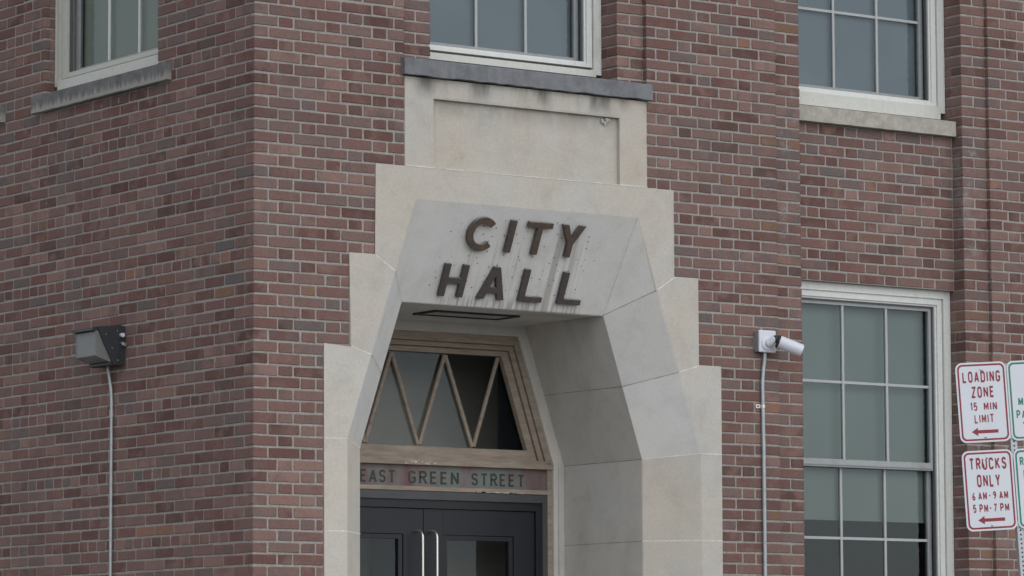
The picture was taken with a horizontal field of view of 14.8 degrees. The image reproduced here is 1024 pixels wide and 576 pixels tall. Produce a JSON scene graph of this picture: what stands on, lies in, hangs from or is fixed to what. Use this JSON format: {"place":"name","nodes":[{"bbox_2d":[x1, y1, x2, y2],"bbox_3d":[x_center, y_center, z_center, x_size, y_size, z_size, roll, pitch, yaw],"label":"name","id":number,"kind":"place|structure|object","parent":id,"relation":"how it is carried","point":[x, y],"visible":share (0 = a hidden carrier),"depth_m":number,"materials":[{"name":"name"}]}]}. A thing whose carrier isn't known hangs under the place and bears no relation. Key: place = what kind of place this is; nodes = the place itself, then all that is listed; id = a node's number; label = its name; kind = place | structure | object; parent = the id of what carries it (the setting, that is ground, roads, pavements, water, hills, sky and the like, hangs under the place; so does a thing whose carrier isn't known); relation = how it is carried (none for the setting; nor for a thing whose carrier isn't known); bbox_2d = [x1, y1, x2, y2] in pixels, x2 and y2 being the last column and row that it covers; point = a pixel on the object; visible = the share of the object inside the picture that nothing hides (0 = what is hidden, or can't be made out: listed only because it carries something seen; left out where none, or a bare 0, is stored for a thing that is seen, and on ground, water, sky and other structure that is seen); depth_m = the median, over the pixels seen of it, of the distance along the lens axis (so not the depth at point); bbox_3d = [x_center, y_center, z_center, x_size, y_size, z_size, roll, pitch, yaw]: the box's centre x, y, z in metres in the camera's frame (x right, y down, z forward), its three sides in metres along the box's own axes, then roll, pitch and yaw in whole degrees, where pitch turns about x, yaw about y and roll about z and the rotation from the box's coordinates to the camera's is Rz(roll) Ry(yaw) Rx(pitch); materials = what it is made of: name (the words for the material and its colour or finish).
{"place":"outdoors","nodes":[
{"label":"outdoors","id":0,"kind":"place"},
{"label":"pavement","id":1,"kind":"structure","parent":0,"visible":0},
{"bbox_2d":[0,0,1023,575],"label":"city hall","id":2,"kind":"structure","parent":1,"relation":"on","point":[246,222],"depth_m":24.38,"materials":[{"name":"brick"}]},
{"bbox_2d":[0,104,5,122],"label":"window","id":3,"kind":"structure","parent":2,"relation":"in","point":[3,107],"depth_m":25.11,"materials":[{"name":"beige paint"}]},
{"bbox_2d":[73,325,126,367],"bbox_3d":[-2.488,0.349,23.731,0.228,0.246,0.286,4,-7,-35],"label":"wall light","id":4,"kind":"object","parent":2,"relation":"attached to","point":[100,346],"visible":1,"depth_m":23.65,"materials":[{"name":"grey metal"}]},
{"bbox_2d":[31,0,171,113],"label":"window","id":5,"kind":"structure","parent":2,"relation":"in","point":[104,48],"depth_m":24.42,"materials":[{"name":"beige paint"}]},
{"bbox_2d":[107,366,113,575],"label":"electrical conduit","id":6,"kind":"object","parent":2,"relation":"attached to","point":[111,413],"visible":1,"depth_m":23.71,"materials":[{"name":"grey metal"}]},
{"bbox_2d":[360,507,423,575],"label":"door","id":7,"kind":"structure","parent":2,"relation":"in","point":[404,525],"depth_m":24.35,"materials":[{"name":"paint"}]},
{"bbox_2d":[413,310,519,320],"bbox_3d":[-0.280,0.168,24.192,0.637,0.012,0.245,4,-7,-35],"label":"recessed light","id":8,"kind":"object","parent":2,"relation":"attached to","point":[466,315],"visible":1,"depth_m":24.18,"materials":[{"name":"brown metal"}]},
{"bbox_2d":[423,509,533,575],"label":"door","id":9,"kind":"structure","parent":2,"relation":"in","point":[516,529],"depth_m":24.70,"materials":[{"name":"paint"}]},
{"bbox_2d":[324,163,722,575],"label":"stone doorway","id":10,"kind":"structure","parent":2,"relation":"in","point":[630,417],"depth_m":24.28,"materials":[{"name":"stone"}]},
{"bbox_2d":[437,216,586,304],"bbox_3d":[0.042,-0.166,23.794,1.054,0.474,0.235,4,-7,-35],"label":"wall lettering","id":11,"kind":"object","parent":10,"relation":"attached to","point":[495,274],"depth_m":23.74,"materials":[{"name":"brown metal"}]},
{"bbox_2d":[401,0,652,100],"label":"window","id":12,"kind":"structure","parent":2,"relation":"in","point":[544,45],"depth_m":24.10,"materials":[{"name":"white paint"}]},
{"bbox_2d":[755,353,766,575],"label":"electrical conduit","id":13,"kind":"object","parent":2,"relation":"attached to","point":[762,405],"visible":1,"depth_m":24.59,"materials":[{"name":"metal"}]},
{"bbox_2d":[754,330,803,355],"bbox_3d":[1.677,0.346,24.636,0.309,0.167,0.136,-2,-6,18],"label":"security camera","id":14,"kind":"object","parent":2,"relation":"attached to","point":[767,341],"visible":1,"depth_m":24.61,"materials":[{"name":"white plastic"}]},
{"bbox_2d":[797,0,955,137],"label":"window","id":15,"kind":"structure","parent":2,"relation":"in","point":[879,56],"depth_m":25.81,"materials":[{"name":"white paint"}]},
{"bbox_2d":[801,281,953,575],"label":"window","id":16,"kind":"structure","parent":2,"relation":"in","point":[877,403],"depth_m":25.59,"materials":[{"name":"clear glass"}]},
{"bbox_2d":[1005,364,1023,575],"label":"sign post","id":17,"kind":"object","parent":1,"relation":"on","point":[1019,530],"visible":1,"depth_m":22.41,"materials":[{"name":"silver metal"}]},
{"bbox_2d":[955,361,1010,442],"bbox_3d":[2.688,0.651,22.426,0.328,0.470,0.009,1,-6,-13],"label":"parking sign","id":18,"kind":"object","parent":17,"relation":"attached to","point":[982,401],"visible":1,"depth_m":22.43,"materials":[{"name":"metal"}]},
{"bbox_2d":[962,449,1016,531],"bbox_3d":[2.720,1.151,22.380,0.328,0.470,0.009,1,-6,-13],"label":"parking sign","id":19,"kind":"object","parent":17,"relation":"attached to","point":[989,490],"visible":1,"depth_m":22.38,"materials":[{"name":"metal"}]},
{"bbox_2d":[1006,360,1023,440],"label":"parking sign","id":20,"kind":"object","parent":17,"relation":"attached to","point":[1015,375],"visible":1,"depth_m":22.48,"materials":[{"name":"metal"}]},
{"bbox_2d":[1013,448,1023,528],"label":"parking sign","id":21,"kind":"object","parent":17,"relation":"attached to","point":[1018,456],"visible":1,"depth_m":22.43,"materials":[{"name":"metal"}]}
]}

